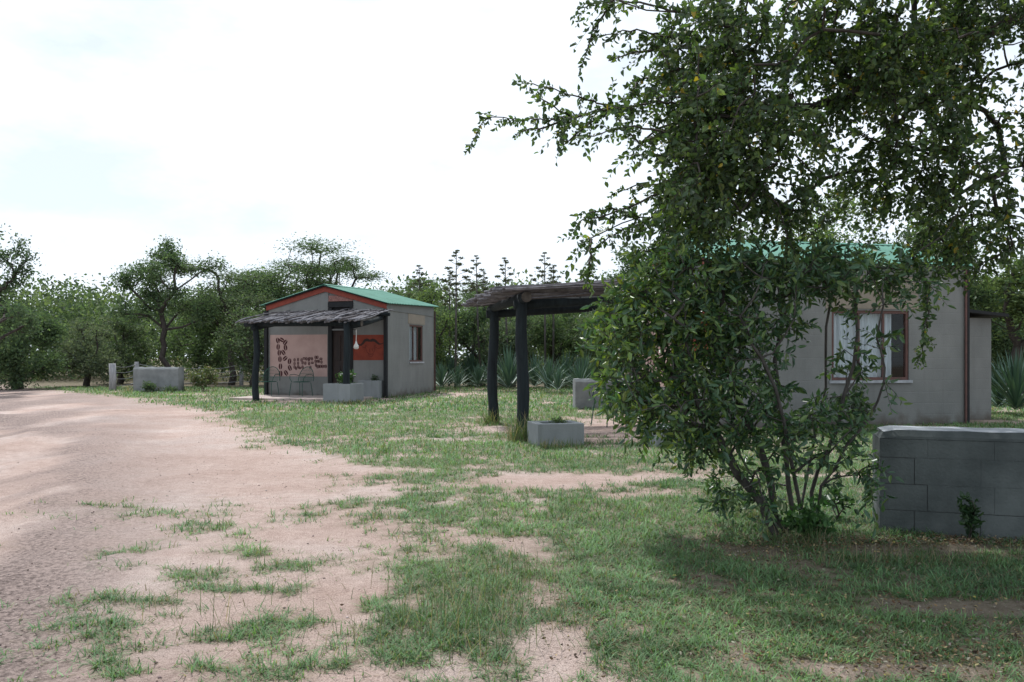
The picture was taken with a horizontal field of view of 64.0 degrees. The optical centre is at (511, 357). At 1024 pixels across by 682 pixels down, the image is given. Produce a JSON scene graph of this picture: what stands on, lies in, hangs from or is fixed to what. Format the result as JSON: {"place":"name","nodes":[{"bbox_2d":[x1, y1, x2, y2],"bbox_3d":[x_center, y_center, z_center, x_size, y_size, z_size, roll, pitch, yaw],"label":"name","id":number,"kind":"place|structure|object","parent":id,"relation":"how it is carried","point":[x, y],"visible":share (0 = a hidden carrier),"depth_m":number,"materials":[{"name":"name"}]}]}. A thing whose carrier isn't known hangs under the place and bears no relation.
{"place":"outdoors","nodes":[
{"label":"outdoors","id":0,"kind":"place"},
{"bbox_2d":[0,359,1023,681],"bbox_3d":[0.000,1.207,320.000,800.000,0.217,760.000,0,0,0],"label":"ground","id":1,"kind":"structure","parent":0,"point":[70,469],"depth_m":5.17,"materials":[{"name":"beige soil"}]},
{"bbox_2d":[0,223,47,342],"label":"slender tree","id":2,"kind":"object","parent":1,"relation":"on","point":[17,314],"visible":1,"depth_m":27.06,"materials":[{"name":"green plant"}]},
{"bbox_2d":[0,300,73,389],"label":"shade tree","id":3,"kind":"object","parent":1,"relation":"on","point":[16,369],"visible":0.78,"depth_m":30.45,"materials":[{"name":"green plant"}]},
{"bbox_2d":[43,314,129,386],"bbox_3d":[-17.580,-0.238,34.013,3.067,3.202,3.455,0,0,-20],"label":"scrub tree","id":4,"kind":"object","parent":1,"relation":"on","point":[88,360],"visible":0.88,"depth_m":33.52,"materials":[{"name":"green plant"}]},
{"bbox_2d":[92,311,158,383],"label":"scrub tree","id":5,"kind":"object","parent":1,"relation":"on","point":[137,349],"visible":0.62,"depth_m":36.97,"materials":[{"name":"green plant"}]},
{"bbox_2d":[142,380,156,391],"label":"weed","id":6,"kind":"object","parent":1,"relation":"on","point":[148,387],"visible":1,"depth_m":27.59,"materials":[{"name":"green plant"}]},
{"bbox_2d":[133,367,183,391],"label":"wall","id":7,"kind":"structure","parent":1,"relation":"on","point":[162,377],"depth_m":28.18,"materials":[{"name":"paint"}]},
{"bbox_2d":[99,234,233,366],"bbox_3d":[-14.370,-1.900,34.283,5.179,6.508,4.453,0,0,0],"label":"leaning tree","id":8,"kind":"object","parent":1,"relation":"on","point":[153,277],"visible":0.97,"depth_m":34.20,"materials":[{"name":"green plant"}]},
{"bbox_2d":[161,384,178,391],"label":"weed","id":9,"kind":"object","parent":1,"relation":"on","point":[170,388],"visible":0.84,"depth_m":27.63,"materials":[{"name":"green plant"}]},
{"bbox_2d":[109,362,263,390],"bbox_3d":[-12.382,0.740,34.230,3.135,1.125,9.959,0,0,40],"label":"wire fence","id":10,"kind":"object","parent":1,"relation":"on","point":[112,376],"visible":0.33,"depth_m":30.08,"materials":[{"name":"grey metal"}]},
{"bbox_2d":[159,282,241,380],"bbox_3d":[-14.482,-1.084,38.133,4.205,4.897,3.781,0,0,0],"label":"round tree","id":11,"kind":"object","parent":1,"relation":"on","point":[202,342],"visible":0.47,"depth_m":37.48,"materials":[{"name":"green plant"}]},
{"bbox_2d":[184,363,221,391],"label":"shrub","id":12,"kind":"object","parent":1,"relation":"on","point":[205,377],"visible":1,"depth_m":28.87,"materials":[{"name":"green plant"}]},
{"bbox_2d":[141,255,306,384],"bbox_3d":[-12.382,-1.503,35.699,7.092,5.800,5.478,0,0,0],"label":"thorn tree","id":13,"kind":"object","parent":1,"relation":"on","point":[236,300],"visible":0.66,"depth_m":35.09,"materials":[{"name":"green plant"}]},
{"bbox_2d":[208,301,263,386],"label":"scrub tree","id":14,"kind":"object","parent":1,"relation":"on","point":[240,341],"visible":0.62,"depth_m":32.44,"materials":[{"name":"green plant"}]},
{"bbox_2d":[204,231,362,312],"bbox_3d":[-10.179,-2.049,37.116,8.004,6.829,6.729,0,0,0],"label":"thorn tree","id":15,"kind":"object","parent":1,"relation":"on","point":[312,268],"visible":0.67,"depth_m":36.16,"materials":[{"name":"green plant"}]},
{"bbox_2d":[228,395,373,400],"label":"porch floor","id":16,"kind":"structure","parent":1,"relation":"on","point":[295,397],"depth_m":23.34,"materials":[{"name":"concrete"}]},
{"bbox_2d":[258,366,279,395],"bbox_3d":[-7.289,0.710,24.524,0.619,0.872,0.589,0,0,9],"label":"wire chair","id":17,"kind":"object","parent":16,"relation":"on","point":[272,379],"visible":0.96,"depth_m":24.71,"materials":[{"name":"green metal"}]},
{"bbox_2d":[289,367,313,395],"bbox_3d":[-6.222,0.710,24.242,0.619,0.872,0.589,0,0,23],"label":"wire chair","id":18,"kind":"object","parent":16,"relation":"on","point":[308,374],"visible":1,"depth_m":24.41,"materials":[{"name":"green metal"}]},
{"bbox_2d":[235,308,392,400],"bbox_3d":[-5.535,-0.075,23.323,3.747,2.767,2.766,0,0,15],"label":"stick porch","id":19,"kind":"object","parent":1,"relation":"on","point":[354,317],"visible":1,"depth_m":22.69,"materials":[{"name":"brown wood"}]},
{"bbox_2d":[351,329,358,348],"bbox_3d":[-4.320,-0.501,22.564,0.135,0.555,0.218,0,0,30],"label":"hanging lamp","id":20,"kind":"object","parent":19,"relation":"hanging from","point":[356,346],"visible":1,"depth_m":22.57,"materials":[{"name":"white glass"}]},
{"bbox_2d":[289,253,392,288],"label":"thorn tree","id":21,"kind":"object","parent":1,"relation":"on","point":[361,276],"visible":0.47,"depth_m":37.97,"materials":[{"name":"green plant"}]},
{"bbox_2d":[323,383,363,401],"bbox_3d":[-4.573,1.005,22.254,0.800,0.590,0.840,0,0,15],"label":"planter","id":22,"kind":"object","parent":1,"relation":"on","point":[342,392],"visible":0.83,"depth_m":21.89,"materials":[{"name":"concrete"}]},
{"bbox_2d":[335,369,356,383],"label":"flowering plant","id":23,"kind":"object","parent":22,"relation":"on","point":[340,378],"visible":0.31,"depth_m":22.25,"materials":[{"name":"green plant"}]},
{"bbox_2d":[260,284,438,397],"bbox_3d":[-5.112,-0.574,26.643,4.240,3.548,4.340,0,0,15],"label":"hut","id":24,"kind":"object","parent":1,"relation":"on","point":[395,351],"visible":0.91,"depth_m":24.90,"materials":[{"name":"paint"}]},
{"bbox_2d":[333,331,343,382],"bbox_3d":[-5.129,0.170,24.619,0.580,1.940,0.099,0,0,15],"label":"door","id":25,"kind":"structure","parent":24,"relation":"in","point":[338,336],"depth_m":24.64,"materials":[{"name":"wood"}]},
{"bbox_2d":[409,325,423,362],"bbox_3d":[-3.150,-0.425,26.502,0.191,1.230,1.270,0,0,15],"label":"window","id":26,"kind":"structure","parent":24,"relation":"in","point":[415,331],"depth_m":26.56,"materials":[{"name":"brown glass"}]},
{"bbox_2d":[358,380,382,398],"bbox_3d":[-4.140,0.990,24.248,0.640,0.620,0.600,0,0,15],"label":"planter","id":27,"kind":"object","parent":1,"relation":"on","point":[372,388],"visible":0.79,"depth_m":23.95,"materials":[{"name":"concrete"}]},
{"bbox_2d":[371,374,379,380],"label":"weed","id":28,"kind":"object","parent":27,"relation":"in","point":[373,378],"visible":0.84,"depth_m":24.21,"materials":[{"name":"green plant"}]},
{"bbox_2d":[377,277,450,327],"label":"feathery tree","id":29,"kind":"object","parent":1,"relation":"on","point":[401,293],"visible":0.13,"depth_m":36.16,"materials":[{"name":"green plant"}]},
{"bbox_2d":[406,265,432,298],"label":"sisal flower stalk","id":30,"kind":"object","parent":1,"relation":"on","point":[419,280],"visible":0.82,"depth_m":33.49,"materials":[{"name":"green plant"}]},
{"bbox_2d":[410,278,463,374],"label":"yellow green tree","id":31,"kind":"object","parent":1,"relation":"on","point":[440,354],"visible":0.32,"depth_m":32.24,"materials":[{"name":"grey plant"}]},
{"bbox_2d":[436,361,462,386],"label":"sisal plant","id":32,"kind":"object","parent":1,"relation":"on","point":[441,379],"visible":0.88,"depth_m":28.85,"materials":[{"name":"green plant"}]},
{"bbox_2d":[439,273,460,385],"bbox_3d":[-2.532,-1.165,33.970,1.105,4.730,1.061,0,0,0],"label":"sisal flower stalk","id":33,"kind":"object","parent":1,"relation":"on","point":[449,300],"visible":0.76,"depth_m":33.97,"materials":[{"name":"green plant"}]},
{"bbox_2d":[437,351,472,384],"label":"sisal plant","id":34,"kind":"object","parent":1,"relation":"on","point":[451,364],"visible":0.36,"depth_m":31.80,"materials":[{"name":"green plant"}]},
{"bbox_2d":[439,249,476,387],"bbox_3d":[-2.062,-1.484,31.454,1.451,5.369,1.303,0,0,0],"label":"sisal flower stalk","id":35,"kind":"object","parent":1,"relation":"on","point":[457,263],"visible":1,"depth_m":31.47,"materials":[{"name":"green plant"}]},
{"bbox_2d":[446,362,471,386],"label":"sisal plant","id":36,"kind":"object","parent":1,"relation":"on","point":[458,373],"visible":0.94,"depth_m":29.45,"materials":[{"name":"green plant"}]},
{"bbox_2d":[436,287,502,386],"bbox_3d":[-1.725,-0.677,35.113,3.636,4.657,3.876,0,0,22],"label":"round tree","id":37,"kind":"object","parent":1,"relation":"on","point":[468,330],"visible":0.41,"depth_m":34.08,"materials":[{"name":"green plant"}]},
{"bbox_2d":[457,348,486,381],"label":"sisal plant","id":38,"kind":"object","parent":1,"relation":"on","point":[469,362],"visible":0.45,"depth_m":33.89,"materials":[{"name":"green plant"}]},
{"bbox_2d":[463,361,486,385],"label":"sisal plant","id":39,"kind":"object","parent":1,"relation":"on","point":[478,376],"visible":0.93,"depth_m":30.01,"materials":[{"name":"green plant"}]},
{"bbox_2d":[461,255,489,386],"bbox_3d":[-1.443,-1.470,33.059,1.186,5.344,1.097,0,0,0],"label":"sisal flower stalk","id":40,"kind":"object","parent":1,"relation":"on","point":[476,286],"visible":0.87,"depth_m":32.97,"materials":[{"name":"green plant"}]},
{"bbox_2d":[475,271,489,385],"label":"sisal flower stalk","id":41,"kind":"object","parent":1,"relation":"on","point":[484,279],"visible":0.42,"depth_m":34.47,"materials":[{"name":"green plant"}]},
{"bbox_2d":[457,279,515,358],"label":"feathery tree","id":42,"kind":"object","parent":1,"relation":"on","point":[490,285],"visible":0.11,"depth_m":40.02,"materials":[{"name":"green plant"}]},
{"bbox_2d":[474,356,502,383],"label":"sisal plant","id":43,"kind":"object","parent":1,"relation":"on","point":[486,371],"visible":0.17,"depth_m":30.60,"materials":[{"name":"green plant"}]},
{"bbox_2d":[0,357,992,382],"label":"undergrowth","id":44,"kind":"object","parent":1,"relation":"on","point":[237,379],"depth_m":41.10,"materials":[{"name":"green plant"}]},
{"bbox_2d":[494,257,513,353],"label":"sisal flower stalk","id":45,"kind":"object","parent":1,"relation":"on","point":[505,280],"visible":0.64,"depth_m":31.97,"materials":[{"name":"green plant"}]},
{"bbox_2d":[474,343,535,387],"bbox_3d":[-0.071,0.247,28.491,2.476,1.636,2.476,0,0,45],"label":"sisal plant","id":46,"kind":"object","parent":1,"relation":"on","point":[508,371],"visible":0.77,"depth_m":28.25,"materials":[{"name":"green plant"}]},
{"bbox_2d":[0,415,1021,681],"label":"pebbles","id":47,"kind":"object","parent":1,"relation":"on","point":[370,557],"visible":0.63,"depth_m":4.48,"materials":[{"name":"grey stone"}]},
{"bbox_2d":[475,316,547,386],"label":"round tree","id":48,"kind":"object","parent":1,"relation":"on","point":[510,336],"visible":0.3,"depth_m":32.60,"materials":[{"name":"green plant"}]},
{"bbox_2d":[0,264,1023,381],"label":"wood","id":49,"kind":"object","parent":1,"relation":"on","point":[71,306],"visible":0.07,"depth_m":43.79,"materials":[{"name":"green plant"}]},
{"bbox_2d":[514,353,556,385],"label":"sisal plant","id":50,"kind":"object","parent":1,"relation":"on","point":[535,373],"visible":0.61,"depth_m":29.96,"materials":[{"name":"green plant"}]},
{"bbox_2d":[530,252,555,387],"bbox_3d":[1.305,-1.435,31.472,1.240,5.270,1.182,0,0,0],"label":"sisal flower stalk","id":51,"kind":"object","parent":1,"relation":"on","point":[544,271],"visible":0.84,"depth_m":31.46,"materials":[{"name":"green plant"}]},
{"bbox_2d":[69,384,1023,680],"bbox_3d":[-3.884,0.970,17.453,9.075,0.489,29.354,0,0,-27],"label":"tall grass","id":52,"kind":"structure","parent":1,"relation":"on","point":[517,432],"depth_m":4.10,"materials":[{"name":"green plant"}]},
{"bbox_2d":[530,353,570,388],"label":"sisal plant","id":53,"kind":"object","parent":1,"relation":"on","point":[546,374],"visible":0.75,"depth_m":27.82,"materials":[{"name":"green plant"}]},
{"bbox_2d":[546,265,561,386],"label":"sisal flower stalk","id":54,"kind":"object","parent":1,"relation":"on","point":[553,280],"visible":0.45,"depth_m":32.46,"materials":[{"name":"green plant"}]},
{"bbox_2d":[527,420,583,445],"bbox_3d":[0.602,1.100,11.390,0.660,0.400,0.560,0,0,-14],"label":"planter","id":55,"kind":"object","parent":1,"relation":"on","point":[539,431],"visible":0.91,"depth_m":11.14,"materials":[{"name":"concrete"}]},
{"bbox_2d":[548,416,565,422],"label":"weed","id":56,"kind":"object","parent":55,"relation":"in","point":[558,420],"visible":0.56,"depth_m":11.39,"materials":[{"name":"green plant"}]},
{"bbox_2d":[539,364,571,389],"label":"sisal plant","id":57,"kind":"object","parent":1,"relation":"on","point":[557,378],"visible":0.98,"depth_m":26.39,"materials":[{"name":"green plant"}]},
{"bbox_2d":[527,312,595,386],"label":"round tree","id":58,"kind":"object","parent":1,"relation":"on","point":[559,320],"visible":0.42,"depth_m":33.24,"materials":[{"name":"green plant"}]},
{"bbox_2d":[123,522,1023,681],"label":"leaf litter","id":59,"kind":"object","parent":1,"relation":"on","point":[976,655],"visible":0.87,"depth_m":3.62,"materials":[{"name":"plant"}]},
{"bbox_2d":[549,348,598,384],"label":"sisal plant","id":60,"kind":"object","parent":1,"relation":"on","point":[567,369],"visible":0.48,"depth_m":31.11,"materials":[{"name":"green plant"}]},
{"bbox_2d":[560,361,596,386],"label":"sisal plant","id":61,"kind":"object","parent":1,"relation":"on","point":[579,373],"visible":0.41,"depth_m":26.84,"materials":[{"name":"green plant"}]},
{"bbox_2d":[563,349,600,382],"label":"sisal plant","id":62,"kind":"object","parent":1,"relation":"on","point":[584,360],"visible":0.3,"depth_m":29.96,"materials":[{"name":"green plant"}]},
{"bbox_2d":[561,312,614,386],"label":"round tree","id":63,"kind":"object","parent":1,"relation":"on","point":[574,325],"visible":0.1,"depth_m":31.65,"materials":[{"name":"green plant"}]},
{"bbox_2d":[461,275,720,438],"bbox_3d":[1.395,-0.016,13.797,4.098,2.642,3.735,0,0,-11],"label":"stick porch","id":64,"kind":"object","parent":1,"relation":"on","point":[524,301],"visible":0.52,"depth_m":12.38,"materials":[{"name":"brown wood"}]},
{"bbox_2d":[573,378,627,408],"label":"wall","id":65,"kind":"structure","parent":1,"relation":"on","point":[581,398],"depth_m":18.92,"materials":[{"name":"paint"}]},
{"bbox_2d":[591,378,628,426],"bbox_3d":[1.753,0.765,14.349,0.589,0.872,0.619,0,0,-30],"label":"wire chair","id":66,"kind":"object","parent":1,"relation":"on","point":[601,402],"visible":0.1,"depth_m":14.40,"materials":[{"name":"green metal"}]},
{"bbox_2d":[591,241,642,374],"bbox_3d":[3.892,-1.251,26.902,2.673,5.218,2.705,0,0,0],"label":"slender tree","id":67,"kind":"object","parent":1,"relation":"on","point":[628,267],"visible":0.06,"depth_m":26.60,"materials":[{"name":"green plant"}]},
{"bbox_2d":[643,423,695,447],"bbox_3d":[2.179,1.110,11.194,0.660,0.380,0.560,0,0,-12],"label":"planter","id":68,"kind":"object","parent":1,"relation":"on","point":[657,441],"visible":0.02,"depth_m":10.89,"materials":[{"name":"concrete"}]},
{"bbox_2d":[684,210,781,240],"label":"round tree","id":69,"kind":"object","parent":1,"relation":"on","point":[747,234],"visible":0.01,"depth_m":24.00,"materials":[{"name":"green plant"}]},
{"bbox_2d":[463,0,1023,369],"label":"overhanging tree","id":70,"kind":"object","parent":1,"relation":"on","point":[708,176],"visible":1,"depth_m":5.61,"materials":[{"name":"green plant"}]},
{"bbox_2d":[572,223,955,540],"bbox_3d":[1.616,0.179,5.558,2.419,2.222,1.519,0,0,0],"label":"leafy bush","id":71,"kind":"object","parent":1,"relation":"on","point":[635,309],"visible":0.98,"depth_m":5.31,"materials":[{"name":"green plant"}]},
{"bbox_2d":[771,496,836,539],"bbox_3d":[1.922,1.063,5.443,0.415,0.319,0.341,0,0,0],"label":"weed","id":72,"kind":"object","parent":1,"relation":"on","point":[806,518],"visible":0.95,"depth_m":5.37,"materials":[{"name":"green plant"}]},
{"bbox_2d":[631,240,1008,427],"bbox_3d":[6.036,-0.549,16.330,6.420,3.498,4.260,0,0,-11],"label":"hut","id":73,"kind":"object","parent":1,"relation":"on","point":[950,383],"visible":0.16,"depth_m":14.50,"materials":[{"name":"paint"}]},
{"bbox_2d":[829,310,912,382],"bbox_3d":[6.269,-0.185,14.395,1.600,1.270,0.191,0,0,-11],"label":"window","id":74,"kind":"structure","parent":73,"relation":"in","point":[896,363],"depth_m":14.41,"materials":[{"name":"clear glass"}]},
{"bbox_2d":[780,183,879,242],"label":"round tree","id":75,"kind":"object","parent":1,"relation":"on","point":[853,208],"visible":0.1,"depth_m":23.29,"materials":[{"name":"green plant"}]},
{"bbox_2d":[814,481,860,520],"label":"weed","id":76,"kind":"object","parent":1,"relation":"on","point":[836,493],"visible":0.89,"depth_m":5.99,"materials":[{"name":"green plant"}]},
{"bbox_2d":[829,385,881,427],"bbox_3d":[5.542,0.826,13.240,0.674,0.794,0.863,0,0,-30],"label":"weed","id":77,"kind":"object","parent":1,"relation":"on","point":[854,404],"visible":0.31,"depth_m":13.20,"materials":[{"name":"green plant"}]},
{"bbox_2d":[866,209,1004,309],"bbox_3d":[11.498,-1.541,22.854,4.420,5.874,3.714,0,0,0],"label":"round tree","id":78,"kind":"object","parent":1,"relation":"on","point":[975,303],"visible":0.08,"depth_m":22.13,"materials":[{"name":"green plant"}]},
{"bbox_2d":[872,425,1023,540],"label":"wall","id":79,"kind":"structure","parent":1,"relation":"on","point":[937,470],"depth_m":5.52,"materials":[{"name":"grey concrete blocks"},{"name":"mortar"}]},
{"bbox_2d":[956,491,985,541],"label":"weed","id":80,"kind":"object","parent":1,"relation":"on","point":[970,520],"visible":1,"depth_m":5.29,"materials":[{"name":"green plant"}]},
{"bbox_2d":[970,258,1023,402],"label":"thorn tree","id":81,"kind":"object","parent":1,"relation":"on","point":[1012,307],"visible":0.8,"depth_m":20.60,"materials":[{"name":"green plant"}]},
{"bbox_2d":[974,287,1023,375],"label":"shade tree","id":82,"kind":"object","parent":1,"relation":"on","point":[1001,345],"visible":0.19,"depth_m":23.11,"materials":[{"name":"green plant"}]},
{"bbox_2d":[991,357,1021,406],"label":"sisal plant","id":83,"kind":"object","parent":1,"relation":"on","point":[994,392],"visible":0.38,"depth_m":17.39,"materials":[{"name":"green plant"}]},
{"bbox_2d":[991,346,1023,409],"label":"sisal plant","id":84,"kind":"object","parent":1,"relation":"on","point":[1014,379],"visible":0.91,"depth_m":16.68,"materials":[{"name":"green plant"}]},
{"bbox_2d":[0,384,1023,681],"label":"grass","id":85,"kind":"structure","parent":0,"point":[616,546],"depth_m":4.61,"materials":[{"name":"green plant"}]},
{"bbox_2d":[0,0,1023,357],"label":"sky","id":86,"kind":"structure","parent":0,"point":[228,128],"materials":[{"name":"white"}]}
]}

